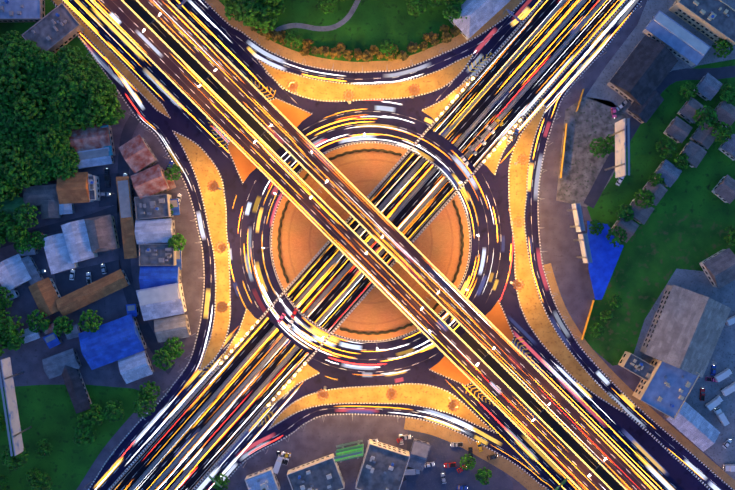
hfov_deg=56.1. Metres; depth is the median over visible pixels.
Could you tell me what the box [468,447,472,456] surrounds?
parked vehicle
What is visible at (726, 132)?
tree
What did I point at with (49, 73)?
tree
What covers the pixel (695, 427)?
light blue hall
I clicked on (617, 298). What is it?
tree
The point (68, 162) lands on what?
tree
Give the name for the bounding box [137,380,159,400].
tree
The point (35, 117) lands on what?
tree
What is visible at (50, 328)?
shed
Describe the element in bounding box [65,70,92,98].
tree
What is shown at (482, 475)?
tree
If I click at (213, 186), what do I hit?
mast floodlights
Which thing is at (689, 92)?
tree
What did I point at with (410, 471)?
parked vehicle
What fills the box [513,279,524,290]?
mast floodlights
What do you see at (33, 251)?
shed
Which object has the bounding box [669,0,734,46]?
grey block
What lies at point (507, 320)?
gore brick kerb
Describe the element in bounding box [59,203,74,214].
shed
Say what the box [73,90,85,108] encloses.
tree
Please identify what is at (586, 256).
billboard
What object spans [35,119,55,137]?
tree
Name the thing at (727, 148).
house hip
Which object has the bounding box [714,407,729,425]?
truck
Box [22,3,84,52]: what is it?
building
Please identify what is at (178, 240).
tree
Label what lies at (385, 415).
block kerb
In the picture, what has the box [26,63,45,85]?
tree
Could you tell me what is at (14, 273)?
white shed
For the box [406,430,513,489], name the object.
asphalt lot
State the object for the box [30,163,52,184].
tree
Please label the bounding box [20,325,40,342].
grey shed
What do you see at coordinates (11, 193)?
tree
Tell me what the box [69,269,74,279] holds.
car
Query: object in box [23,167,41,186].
tree
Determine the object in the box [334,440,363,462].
shed
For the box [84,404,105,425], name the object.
tree
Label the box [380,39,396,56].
shrub
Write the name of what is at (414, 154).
ring lamp posts
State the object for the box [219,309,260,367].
gore sand
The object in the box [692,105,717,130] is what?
tree
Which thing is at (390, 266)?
underpass parapet kerb
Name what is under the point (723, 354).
industrial yard
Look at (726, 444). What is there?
car
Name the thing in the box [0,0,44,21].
building
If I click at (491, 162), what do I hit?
gore sand
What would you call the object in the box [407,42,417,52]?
shrub
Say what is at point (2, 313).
tree
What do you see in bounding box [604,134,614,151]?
tree
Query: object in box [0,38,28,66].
tree
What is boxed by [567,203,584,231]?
billboard
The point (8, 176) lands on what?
tree
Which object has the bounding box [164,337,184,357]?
tree
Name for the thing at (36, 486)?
tree
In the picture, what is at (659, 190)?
house hip
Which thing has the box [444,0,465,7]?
tree
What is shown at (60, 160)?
tree
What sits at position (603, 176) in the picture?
lane
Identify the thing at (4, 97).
tree
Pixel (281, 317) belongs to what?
car
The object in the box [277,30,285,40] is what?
shrub
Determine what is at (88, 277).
pickup
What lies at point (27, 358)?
block pavement
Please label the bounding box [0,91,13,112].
tree
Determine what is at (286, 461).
pickup
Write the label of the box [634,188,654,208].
tree
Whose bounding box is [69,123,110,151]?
roof
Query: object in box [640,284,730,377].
beige factory
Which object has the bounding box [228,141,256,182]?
gore brick
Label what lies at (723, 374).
truck
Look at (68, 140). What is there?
tree
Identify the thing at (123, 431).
footpath pavement
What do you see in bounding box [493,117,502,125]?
car
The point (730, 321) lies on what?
truck
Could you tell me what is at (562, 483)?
gantry signs
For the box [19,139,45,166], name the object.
tree
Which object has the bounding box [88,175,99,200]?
orange house annex
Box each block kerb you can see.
[51,0,204,489]
[203,0,523,72]
[228,413,548,489]
[537,0,733,489]
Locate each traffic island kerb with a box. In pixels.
[172,130,230,370]
[256,53,473,101]
[268,383,496,433]
[508,105,623,411]
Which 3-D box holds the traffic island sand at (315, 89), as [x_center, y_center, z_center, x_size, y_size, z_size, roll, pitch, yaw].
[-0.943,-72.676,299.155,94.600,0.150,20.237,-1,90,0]
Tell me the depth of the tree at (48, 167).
291.14 m
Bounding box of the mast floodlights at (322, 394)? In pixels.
[317,389,328,400]
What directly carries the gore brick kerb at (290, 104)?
on the road at (199, 132)
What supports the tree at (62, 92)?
on the grass block at (48, 412)
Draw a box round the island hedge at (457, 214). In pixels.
[277,148,463,334]
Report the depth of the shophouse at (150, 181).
291.83 m
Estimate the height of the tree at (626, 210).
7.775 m
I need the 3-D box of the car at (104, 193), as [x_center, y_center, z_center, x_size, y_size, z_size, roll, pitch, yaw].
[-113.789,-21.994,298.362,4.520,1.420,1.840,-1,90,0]
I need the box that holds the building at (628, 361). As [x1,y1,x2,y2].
[618,351,654,380]
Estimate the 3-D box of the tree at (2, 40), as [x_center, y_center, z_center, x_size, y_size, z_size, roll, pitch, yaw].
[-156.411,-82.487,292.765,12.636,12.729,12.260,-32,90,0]
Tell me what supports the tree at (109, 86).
on the grass block at (48, 412)
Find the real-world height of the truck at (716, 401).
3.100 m
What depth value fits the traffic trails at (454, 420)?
299.19 m
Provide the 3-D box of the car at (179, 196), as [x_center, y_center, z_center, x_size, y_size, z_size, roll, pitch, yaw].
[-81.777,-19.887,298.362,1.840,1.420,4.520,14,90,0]
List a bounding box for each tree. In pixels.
[0,37,6,56]
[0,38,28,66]
[0,51,30,84]
[0,63,18,77]
[0,66,27,100]
[0,83,7,107]
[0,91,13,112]
[0,104,16,128]
[0,113,23,137]
[0,120,18,140]
[0,139,15,161]
[0,143,31,176]
[0,159,25,182]
[0,162,13,185]
[0,180,8,208]
[0,183,21,200]
[0,211,13,234]
[0,232,5,246]
[0,286,13,309]
[0,309,9,329]
[0,315,24,340]
[0,338,4,355]
[0,413,9,430]
[1,83,23,104]
[1,329,24,350]
[1,444,28,470]
[2,30,23,40]
[2,232,11,241]
[3,129,29,149]
[5,221,26,242]
[10,165,33,188]
[11,142,31,168]
[12,90,46,120]
[12,228,30,244]
[13,39,40,56]
[13,108,40,133]
[13,202,40,228]
[13,234,31,253]
[19,69,36,83]
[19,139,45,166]
[20,105,42,130]
[22,54,46,74]
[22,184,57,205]
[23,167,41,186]
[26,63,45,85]
[26,77,52,104]
[26,309,50,332]
[26,467,41,482]
[27,125,44,142]
[28,48,44,65]
[29,231,46,249]
[29,472,52,489]
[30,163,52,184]
[31,117,42,131]
[33,126,66,157]
[34,51,56,73]
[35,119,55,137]
[35,438,52,456]
[36,159,55,180]
[41,138,69,160]
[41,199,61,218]
[42,65,56,81]
[42,112,56,127]
[44,109,57,122]
[45,92,58,113]
[45,127,69,150]
[46,73,57,85]
[48,89,77,115]
[49,145,75,167]
[50,59,61,76]
[50,120,75,137]
[51,82,78,108]
[52,68,59,79]
[53,105,76,128]
[53,158,77,180]
[53,316,73,336]
[55,68,87,99]
[57,44,83,61]
[57,55,79,69]
[57,56,84,79]
[59,152,79,171]
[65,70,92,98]
[67,106,89,130]
[72,424,95,445]
[73,66,91,81]
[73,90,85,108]
[76,413,92,429]
[78,56,97,74]
[78,309,102,332]
[81,103,103,127]
[82,78,110,100]
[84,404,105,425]
[86,90,117,120]
[88,71,107,91]
[98,80,116,98]
[100,98,125,124]
[103,400,124,421]
[133,394,156,417]
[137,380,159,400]
[152,346,176,370]
[164,164,180,180]
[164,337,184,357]
[167,233,186,250]
[212,473,229,489]
[223,0,237,4]
[224,2,242,21]
[232,0,262,7]
[235,1,260,26]
[252,4,277,33]
[264,0,280,5]
[268,0,285,15]
[317,0,335,13]
[406,0,426,15]
[427,0,446,7]
[442,0,461,21]
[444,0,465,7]
[459,454,475,469]
[475,467,491,484]
[589,137,610,157]
[589,219,603,235]
[589,322,604,337]
[600,310,613,322]
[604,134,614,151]
[606,226,627,246]
[608,294,622,309]
[616,204,633,221]
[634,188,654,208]
[647,172,664,186]
[655,136,676,158]
[673,153,689,168]
[679,81,698,100]
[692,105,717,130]
[711,122,733,142]
[712,38,733,57]
[717,83,734,103]
[724,225,734,245]
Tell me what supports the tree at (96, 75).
on the grass block at (48, 412)
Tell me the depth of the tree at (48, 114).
290.00 m
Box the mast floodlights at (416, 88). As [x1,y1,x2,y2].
[408,84,419,95]
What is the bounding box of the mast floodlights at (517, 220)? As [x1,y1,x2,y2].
[513,216,524,226]
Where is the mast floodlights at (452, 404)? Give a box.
[448,400,459,411]
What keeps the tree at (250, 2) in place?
on the grass block top at (366, 25)
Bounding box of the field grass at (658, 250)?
[584,213,734,365]
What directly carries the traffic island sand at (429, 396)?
on the road at (199, 132)
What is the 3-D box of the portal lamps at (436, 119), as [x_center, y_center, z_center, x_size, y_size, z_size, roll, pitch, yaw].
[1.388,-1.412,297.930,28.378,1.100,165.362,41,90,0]
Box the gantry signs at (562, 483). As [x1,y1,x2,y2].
[554,478,566,489]
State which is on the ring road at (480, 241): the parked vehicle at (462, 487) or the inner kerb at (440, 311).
the inner kerb at (440, 311)
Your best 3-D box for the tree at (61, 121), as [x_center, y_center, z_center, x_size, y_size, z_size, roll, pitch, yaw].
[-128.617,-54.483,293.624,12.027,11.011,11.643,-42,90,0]
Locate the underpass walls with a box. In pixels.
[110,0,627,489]
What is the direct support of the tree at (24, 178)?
on the grass block at (48, 412)
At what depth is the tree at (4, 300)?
292.80 m
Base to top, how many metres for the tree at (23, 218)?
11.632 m
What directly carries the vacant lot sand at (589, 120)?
on the block pavement at (559, 245)
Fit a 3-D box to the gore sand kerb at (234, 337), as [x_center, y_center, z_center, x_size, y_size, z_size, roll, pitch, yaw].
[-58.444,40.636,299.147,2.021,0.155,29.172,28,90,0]
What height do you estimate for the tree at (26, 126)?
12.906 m
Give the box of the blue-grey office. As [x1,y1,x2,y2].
[632,358,699,419]
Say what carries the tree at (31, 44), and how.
on the grass block at (48, 412)
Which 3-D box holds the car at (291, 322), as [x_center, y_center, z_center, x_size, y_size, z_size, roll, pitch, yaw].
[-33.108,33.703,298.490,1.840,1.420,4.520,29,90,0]
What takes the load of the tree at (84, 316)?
on the grass block at (48, 412)
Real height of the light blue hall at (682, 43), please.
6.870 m
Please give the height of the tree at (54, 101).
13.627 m
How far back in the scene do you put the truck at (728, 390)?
295.97 m
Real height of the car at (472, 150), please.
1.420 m
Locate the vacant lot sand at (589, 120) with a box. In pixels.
[556,97,629,206]
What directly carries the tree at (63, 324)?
on the grass block at (48, 412)
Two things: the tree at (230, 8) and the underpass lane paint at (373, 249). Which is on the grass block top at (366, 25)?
the tree at (230, 8)
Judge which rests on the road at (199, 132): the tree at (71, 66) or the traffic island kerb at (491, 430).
the traffic island kerb at (491, 430)
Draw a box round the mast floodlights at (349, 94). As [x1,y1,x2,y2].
[343,89,354,100]
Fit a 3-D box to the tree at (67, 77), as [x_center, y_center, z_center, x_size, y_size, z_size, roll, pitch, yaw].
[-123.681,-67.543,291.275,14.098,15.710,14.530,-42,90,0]
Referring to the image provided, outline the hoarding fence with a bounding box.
[560,88,594,339]
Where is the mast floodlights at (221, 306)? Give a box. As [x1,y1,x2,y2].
[216,301,227,312]
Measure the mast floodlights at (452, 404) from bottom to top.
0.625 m
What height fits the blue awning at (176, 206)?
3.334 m
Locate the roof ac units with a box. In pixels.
[1,1,728,486]
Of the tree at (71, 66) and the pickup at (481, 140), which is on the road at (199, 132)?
the pickup at (481, 140)
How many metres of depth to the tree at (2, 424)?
292.72 m
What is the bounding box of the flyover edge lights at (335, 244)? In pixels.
[91,0,657,489]
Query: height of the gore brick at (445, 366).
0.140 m
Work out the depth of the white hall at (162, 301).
292.22 m
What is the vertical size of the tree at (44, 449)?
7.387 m
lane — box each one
[0,204,118,247]
[584,66,734,207]
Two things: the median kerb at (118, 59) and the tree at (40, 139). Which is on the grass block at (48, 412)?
the tree at (40, 139)
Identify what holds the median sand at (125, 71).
on the road at (199, 132)
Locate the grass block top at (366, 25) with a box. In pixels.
[219,0,460,61]
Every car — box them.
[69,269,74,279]
[99,192,109,195]
[101,264,106,273]
[106,177,110,186]
[177,194,181,204]
[277,313,285,322]
[287,318,294,327]
[290,308,297,317]
[425,462,434,467]
[440,473,445,483]
[456,465,466,472]
[460,155,468,165]
[468,146,476,155]
[485,125,494,134]
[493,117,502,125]
[507,132,513,141]
[616,103,623,110]
[616,176,623,185]
[722,438,731,448]
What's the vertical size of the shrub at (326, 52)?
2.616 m
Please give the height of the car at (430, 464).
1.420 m
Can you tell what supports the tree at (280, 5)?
on the grass block top at (366, 25)
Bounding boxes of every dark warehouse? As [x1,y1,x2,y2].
[607,35,677,105]
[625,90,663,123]
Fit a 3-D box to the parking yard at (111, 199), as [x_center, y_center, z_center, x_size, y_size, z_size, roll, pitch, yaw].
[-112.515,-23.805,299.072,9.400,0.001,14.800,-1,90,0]
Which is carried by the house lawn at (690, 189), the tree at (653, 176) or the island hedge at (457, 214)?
the tree at (653, 176)
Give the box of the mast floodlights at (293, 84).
[287,80,298,91]
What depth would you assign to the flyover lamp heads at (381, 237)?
280.04 m
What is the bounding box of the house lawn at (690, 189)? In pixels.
[587,59,734,241]
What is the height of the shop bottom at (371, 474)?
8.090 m
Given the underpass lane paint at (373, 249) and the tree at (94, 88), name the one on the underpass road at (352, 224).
the underpass lane paint at (373, 249)
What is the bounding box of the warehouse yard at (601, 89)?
[585,0,734,114]
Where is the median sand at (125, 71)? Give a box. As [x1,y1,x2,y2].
[53,0,170,118]
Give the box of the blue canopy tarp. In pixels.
[587,221,623,299]
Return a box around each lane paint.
[70,0,719,489]
[121,0,611,489]
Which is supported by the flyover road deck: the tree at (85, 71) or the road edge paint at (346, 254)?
the road edge paint at (346, 254)
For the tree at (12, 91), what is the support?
on the grass block at (48, 412)
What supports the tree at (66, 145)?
on the grass block at (48, 412)
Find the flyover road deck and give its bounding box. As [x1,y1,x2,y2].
[93,0,656,489]
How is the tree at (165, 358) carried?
on the grass block at (48, 412)
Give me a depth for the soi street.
299.07 m
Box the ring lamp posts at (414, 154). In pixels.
[270,134,475,340]
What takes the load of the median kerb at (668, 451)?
on the road at (199, 132)
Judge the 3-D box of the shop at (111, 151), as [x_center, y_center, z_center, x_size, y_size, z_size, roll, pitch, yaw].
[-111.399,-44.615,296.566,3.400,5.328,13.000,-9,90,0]
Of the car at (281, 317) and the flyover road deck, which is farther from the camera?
the car at (281, 317)
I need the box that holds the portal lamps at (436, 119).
[220,77,521,405]
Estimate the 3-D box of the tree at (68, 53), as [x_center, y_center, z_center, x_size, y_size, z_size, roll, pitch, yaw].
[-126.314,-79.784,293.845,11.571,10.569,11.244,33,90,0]
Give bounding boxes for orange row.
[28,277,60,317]
[56,269,129,315]
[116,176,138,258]
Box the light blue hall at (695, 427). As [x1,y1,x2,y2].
[663,402,719,451]
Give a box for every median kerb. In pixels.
[52,0,169,117]
[622,410,710,489]
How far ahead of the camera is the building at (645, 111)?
293.79 m
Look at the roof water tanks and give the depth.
291.90 m
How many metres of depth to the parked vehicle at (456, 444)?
298.12 m
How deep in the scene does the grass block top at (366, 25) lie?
299.08 m
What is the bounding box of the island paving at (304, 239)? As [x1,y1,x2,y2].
[272,143,468,339]
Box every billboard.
[0,357,31,455]
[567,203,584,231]
[573,233,591,262]
[604,118,629,177]
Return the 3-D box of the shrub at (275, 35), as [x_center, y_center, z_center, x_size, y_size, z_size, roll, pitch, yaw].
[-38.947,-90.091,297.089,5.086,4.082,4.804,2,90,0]
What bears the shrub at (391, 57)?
on the grass block top at (366, 25)
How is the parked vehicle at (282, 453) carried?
on the block pavement at (316, 439)
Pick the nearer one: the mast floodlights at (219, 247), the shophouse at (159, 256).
the mast floodlights at (219, 247)
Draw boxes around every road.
[63,0,731,489]
[112,0,620,489]
[243,114,497,368]
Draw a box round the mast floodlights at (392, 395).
[386,388,397,399]
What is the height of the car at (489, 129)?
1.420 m
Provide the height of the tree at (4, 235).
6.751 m
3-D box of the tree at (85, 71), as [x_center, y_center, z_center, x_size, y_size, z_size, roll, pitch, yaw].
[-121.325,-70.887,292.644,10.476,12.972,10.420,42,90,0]
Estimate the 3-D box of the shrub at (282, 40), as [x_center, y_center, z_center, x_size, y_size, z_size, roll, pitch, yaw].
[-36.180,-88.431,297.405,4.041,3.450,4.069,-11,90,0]
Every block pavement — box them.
[0,93,203,391]
[224,415,526,489]
[539,0,723,470]
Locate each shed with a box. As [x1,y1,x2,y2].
[0,254,30,292]
[6,289,19,299]
[19,245,38,255]
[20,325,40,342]
[21,255,43,284]
[42,348,81,378]
[43,333,61,348]
[44,323,55,333]
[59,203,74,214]
[62,365,91,413]
[64,324,82,339]
[118,350,153,383]
[126,304,138,316]
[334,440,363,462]
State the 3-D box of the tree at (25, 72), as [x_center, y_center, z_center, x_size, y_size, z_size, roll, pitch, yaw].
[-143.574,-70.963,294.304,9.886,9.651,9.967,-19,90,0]
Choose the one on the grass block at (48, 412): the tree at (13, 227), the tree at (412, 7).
the tree at (13, 227)
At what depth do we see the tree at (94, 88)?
289.25 m
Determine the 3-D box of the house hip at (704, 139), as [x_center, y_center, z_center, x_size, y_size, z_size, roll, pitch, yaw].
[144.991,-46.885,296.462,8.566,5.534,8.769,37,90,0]
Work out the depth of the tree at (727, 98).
293.37 m
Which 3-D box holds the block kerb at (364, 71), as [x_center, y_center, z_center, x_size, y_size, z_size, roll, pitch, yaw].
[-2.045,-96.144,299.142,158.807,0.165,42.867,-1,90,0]
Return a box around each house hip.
[612,217,638,242]
[627,199,653,224]
[639,182,667,205]
[654,159,681,186]
[664,116,692,142]
[677,96,704,123]
[679,141,706,167]
[690,122,718,149]
[694,73,721,100]
[711,174,734,203]
[712,101,734,126]
[718,134,734,160]
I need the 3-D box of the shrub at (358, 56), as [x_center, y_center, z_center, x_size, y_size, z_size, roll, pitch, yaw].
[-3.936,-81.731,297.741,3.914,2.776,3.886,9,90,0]
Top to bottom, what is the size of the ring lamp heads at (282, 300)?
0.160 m
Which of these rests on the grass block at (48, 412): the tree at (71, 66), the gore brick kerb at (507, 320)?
the tree at (71, 66)
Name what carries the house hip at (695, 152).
on the house lawn at (690, 189)
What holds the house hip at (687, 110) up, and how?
on the house lawn at (690, 189)
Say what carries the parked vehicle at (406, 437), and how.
on the block pavement at (316, 439)
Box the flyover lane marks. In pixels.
[101,0,646,489]
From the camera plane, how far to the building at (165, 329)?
293.79 m
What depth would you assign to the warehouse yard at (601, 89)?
299.08 m
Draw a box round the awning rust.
[163,170,175,190]
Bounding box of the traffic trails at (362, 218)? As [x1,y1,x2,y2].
[64,0,701,489]
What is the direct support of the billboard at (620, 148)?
on the block pavement at (559, 245)
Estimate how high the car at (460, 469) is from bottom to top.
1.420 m
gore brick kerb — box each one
[227,140,242,182]
[269,98,311,113]
[429,369,471,385]
[498,300,514,341]
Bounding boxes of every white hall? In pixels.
[42,233,78,273]
[61,219,97,263]
[136,283,186,320]
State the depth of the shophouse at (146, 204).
292.76 m
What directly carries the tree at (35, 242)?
on the grass block at (48, 412)
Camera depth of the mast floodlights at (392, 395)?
284.50 m
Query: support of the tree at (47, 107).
on the grass block at (48, 412)
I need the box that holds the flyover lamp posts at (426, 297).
[144,14,604,475]
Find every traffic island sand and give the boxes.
[173,131,229,368]
[260,54,472,99]
[271,384,490,429]
[509,106,621,410]
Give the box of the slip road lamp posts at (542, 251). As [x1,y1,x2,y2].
[84,1,716,489]
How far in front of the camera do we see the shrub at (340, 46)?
296.89 m
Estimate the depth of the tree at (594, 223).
294.42 m
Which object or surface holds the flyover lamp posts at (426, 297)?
on the flyover road deck
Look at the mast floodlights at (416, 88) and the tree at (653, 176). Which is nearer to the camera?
the mast floodlights at (416, 88)
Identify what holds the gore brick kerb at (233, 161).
on the road at (199, 132)
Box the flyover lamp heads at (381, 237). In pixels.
[143,13,605,476]
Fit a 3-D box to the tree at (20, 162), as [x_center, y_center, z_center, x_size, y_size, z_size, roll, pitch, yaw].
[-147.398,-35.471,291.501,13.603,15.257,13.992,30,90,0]
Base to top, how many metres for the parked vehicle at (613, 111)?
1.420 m
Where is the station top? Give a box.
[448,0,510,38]
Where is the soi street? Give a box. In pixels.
[117,114,174,373]
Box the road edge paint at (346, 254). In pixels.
[92,0,621,489]
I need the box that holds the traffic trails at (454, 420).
[90,0,719,489]
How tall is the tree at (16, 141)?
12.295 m
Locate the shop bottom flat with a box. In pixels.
[287,453,344,489]
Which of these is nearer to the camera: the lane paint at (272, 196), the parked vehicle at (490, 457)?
the parked vehicle at (490, 457)
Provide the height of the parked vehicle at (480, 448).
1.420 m
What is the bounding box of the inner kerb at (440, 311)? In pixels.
[271,142,470,341]
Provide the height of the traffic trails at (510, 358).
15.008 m
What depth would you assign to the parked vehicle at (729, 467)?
296.57 m
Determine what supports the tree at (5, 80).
on the grass block at (48, 412)
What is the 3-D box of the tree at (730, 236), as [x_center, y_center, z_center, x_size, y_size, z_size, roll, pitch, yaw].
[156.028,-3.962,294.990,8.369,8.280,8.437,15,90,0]
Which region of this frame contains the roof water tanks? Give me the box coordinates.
[5,0,713,478]
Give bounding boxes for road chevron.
[199,52,543,430]
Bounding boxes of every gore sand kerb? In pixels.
[218,308,246,368]
[263,372,319,408]
[421,75,477,110]
[494,115,522,174]
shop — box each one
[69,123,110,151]
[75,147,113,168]
[100,125,114,155]
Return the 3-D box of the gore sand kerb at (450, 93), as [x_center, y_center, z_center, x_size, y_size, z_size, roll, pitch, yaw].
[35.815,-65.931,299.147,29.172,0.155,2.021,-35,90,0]
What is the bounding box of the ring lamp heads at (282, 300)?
[262,133,478,349]
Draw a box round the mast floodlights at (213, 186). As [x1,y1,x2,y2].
[207,180,218,191]
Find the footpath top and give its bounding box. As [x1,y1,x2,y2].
[272,0,360,31]
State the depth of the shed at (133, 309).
294.73 m
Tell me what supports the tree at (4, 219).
on the grass block at (48, 412)
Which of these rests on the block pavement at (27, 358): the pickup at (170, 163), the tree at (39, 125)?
the pickup at (170, 163)
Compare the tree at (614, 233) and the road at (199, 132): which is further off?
the road at (199, 132)
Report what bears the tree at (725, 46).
on the block pavement at (559, 245)
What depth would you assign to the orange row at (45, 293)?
294.37 m
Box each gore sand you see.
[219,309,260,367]
[264,361,318,406]
[423,76,477,122]
[481,116,521,173]
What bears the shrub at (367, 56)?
on the grass block top at (366, 25)
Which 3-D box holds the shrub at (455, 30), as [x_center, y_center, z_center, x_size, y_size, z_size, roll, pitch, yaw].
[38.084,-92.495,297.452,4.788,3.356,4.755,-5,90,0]
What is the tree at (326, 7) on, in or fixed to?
on the grass block top at (366, 25)
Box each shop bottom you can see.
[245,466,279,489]
[355,438,430,489]
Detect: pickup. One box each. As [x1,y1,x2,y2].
[86,272,91,284]
[104,169,109,180]
[164,161,173,170]
[284,453,290,464]
[475,135,486,145]
[512,128,519,139]
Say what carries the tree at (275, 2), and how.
on the grass block top at (366, 25)
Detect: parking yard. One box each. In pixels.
[54,260,119,296]
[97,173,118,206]
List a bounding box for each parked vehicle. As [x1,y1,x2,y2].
[281,452,285,463]
[399,434,410,439]
[404,468,419,474]
[444,462,455,467]
[451,442,462,446]
[457,485,466,489]
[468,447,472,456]
[476,441,482,451]
[487,454,497,459]
[611,107,616,117]
[699,388,704,400]
[705,377,716,381]
[710,365,715,375]
[723,464,734,471]
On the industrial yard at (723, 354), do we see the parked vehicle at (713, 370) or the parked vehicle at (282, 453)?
the parked vehicle at (713, 370)
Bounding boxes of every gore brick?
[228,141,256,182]
[270,99,311,127]
[431,356,470,384]
[485,302,513,341]
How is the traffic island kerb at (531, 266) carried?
on the road at (199, 132)
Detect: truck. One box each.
[273,455,282,473]
[705,395,722,410]
[713,368,731,381]
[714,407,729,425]
[720,382,734,395]
[725,315,734,325]
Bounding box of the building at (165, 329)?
[154,314,190,342]
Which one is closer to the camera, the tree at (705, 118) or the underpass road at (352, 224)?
the tree at (705, 118)
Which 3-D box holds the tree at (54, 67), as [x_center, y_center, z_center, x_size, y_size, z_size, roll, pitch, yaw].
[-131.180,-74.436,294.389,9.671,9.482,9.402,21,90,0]
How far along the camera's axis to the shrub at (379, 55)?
297.23 m
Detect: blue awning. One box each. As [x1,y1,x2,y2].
[170,199,179,215]
[175,249,181,269]
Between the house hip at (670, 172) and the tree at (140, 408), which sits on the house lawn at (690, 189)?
the house hip at (670, 172)
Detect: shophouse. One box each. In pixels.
[119,134,158,172]
[131,164,168,198]
[134,194,173,219]
[135,218,175,243]
[139,244,177,265]
[139,266,180,289]
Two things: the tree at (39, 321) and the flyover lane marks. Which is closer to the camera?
the flyover lane marks
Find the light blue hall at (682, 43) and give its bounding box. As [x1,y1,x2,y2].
[643,10,710,66]
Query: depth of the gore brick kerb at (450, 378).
299.07 m
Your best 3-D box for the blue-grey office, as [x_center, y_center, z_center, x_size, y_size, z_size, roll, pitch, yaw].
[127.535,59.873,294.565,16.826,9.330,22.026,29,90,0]
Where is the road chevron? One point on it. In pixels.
(272, 97)
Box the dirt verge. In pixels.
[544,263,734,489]
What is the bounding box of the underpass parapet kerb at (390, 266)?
[108,0,626,489]
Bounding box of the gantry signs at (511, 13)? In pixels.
[507,9,519,21]
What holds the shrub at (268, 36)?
on the grass block top at (366, 25)
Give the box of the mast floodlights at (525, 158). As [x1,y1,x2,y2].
[517,154,528,164]
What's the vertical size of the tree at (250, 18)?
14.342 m
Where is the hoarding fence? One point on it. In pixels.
(587, 321)
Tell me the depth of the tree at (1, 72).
286.98 m
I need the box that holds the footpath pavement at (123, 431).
[77,355,188,489]
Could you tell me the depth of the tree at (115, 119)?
291.24 m
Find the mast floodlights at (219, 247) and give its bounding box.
[214,241,225,252]
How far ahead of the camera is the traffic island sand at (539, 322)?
299.08 m
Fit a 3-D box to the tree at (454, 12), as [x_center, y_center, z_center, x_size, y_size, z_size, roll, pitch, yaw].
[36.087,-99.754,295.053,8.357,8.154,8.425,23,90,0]
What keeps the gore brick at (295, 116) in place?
on the road at (199, 132)
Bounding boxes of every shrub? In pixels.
[265,31,271,40]
[271,30,282,41]
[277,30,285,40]
[279,36,285,44]
[284,30,301,47]
[299,47,309,55]
[302,38,313,48]
[311,46,319,54]
[319,46,329,57]
[330,47,341,58]
[336,42,344,52]
[342,49,352,60]
[354,48,361,54]
[354,51,362,60]
[361,50,372,61]
[369,45,378,54]
[376,51,383,59]
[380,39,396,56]
[384,51,394,60]
[396,50,408,60]
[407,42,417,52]
[408,41,418,51]
[419,41,427,50]
[423,31,432,41]
[428,33,439,45]
[440,24,449,32]
[441,32,451,42]
[450,26,460,36]
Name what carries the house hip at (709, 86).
on the house lawn at (690, 189)
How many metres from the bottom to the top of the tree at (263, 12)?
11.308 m
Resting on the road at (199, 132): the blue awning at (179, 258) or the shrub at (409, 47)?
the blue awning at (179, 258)
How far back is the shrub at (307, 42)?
297.17 m
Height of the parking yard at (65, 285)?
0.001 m
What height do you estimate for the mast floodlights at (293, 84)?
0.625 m
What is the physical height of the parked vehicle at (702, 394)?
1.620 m
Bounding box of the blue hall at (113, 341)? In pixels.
[78,314,146,369]
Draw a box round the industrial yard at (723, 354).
[633,269,734,479]
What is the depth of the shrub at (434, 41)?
296.97 m
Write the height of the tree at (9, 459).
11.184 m
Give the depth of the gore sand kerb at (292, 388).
299.07 m
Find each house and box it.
[0,197,28,221]
[56,172,93,203]
[84,214,119,252]
[699,248,734,288]
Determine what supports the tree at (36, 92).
on the grass block at (48, 412)
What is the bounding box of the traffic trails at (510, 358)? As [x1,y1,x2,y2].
[78,0,601,453]
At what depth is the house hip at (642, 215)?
294.58 m
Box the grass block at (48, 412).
[0,0,148,489]

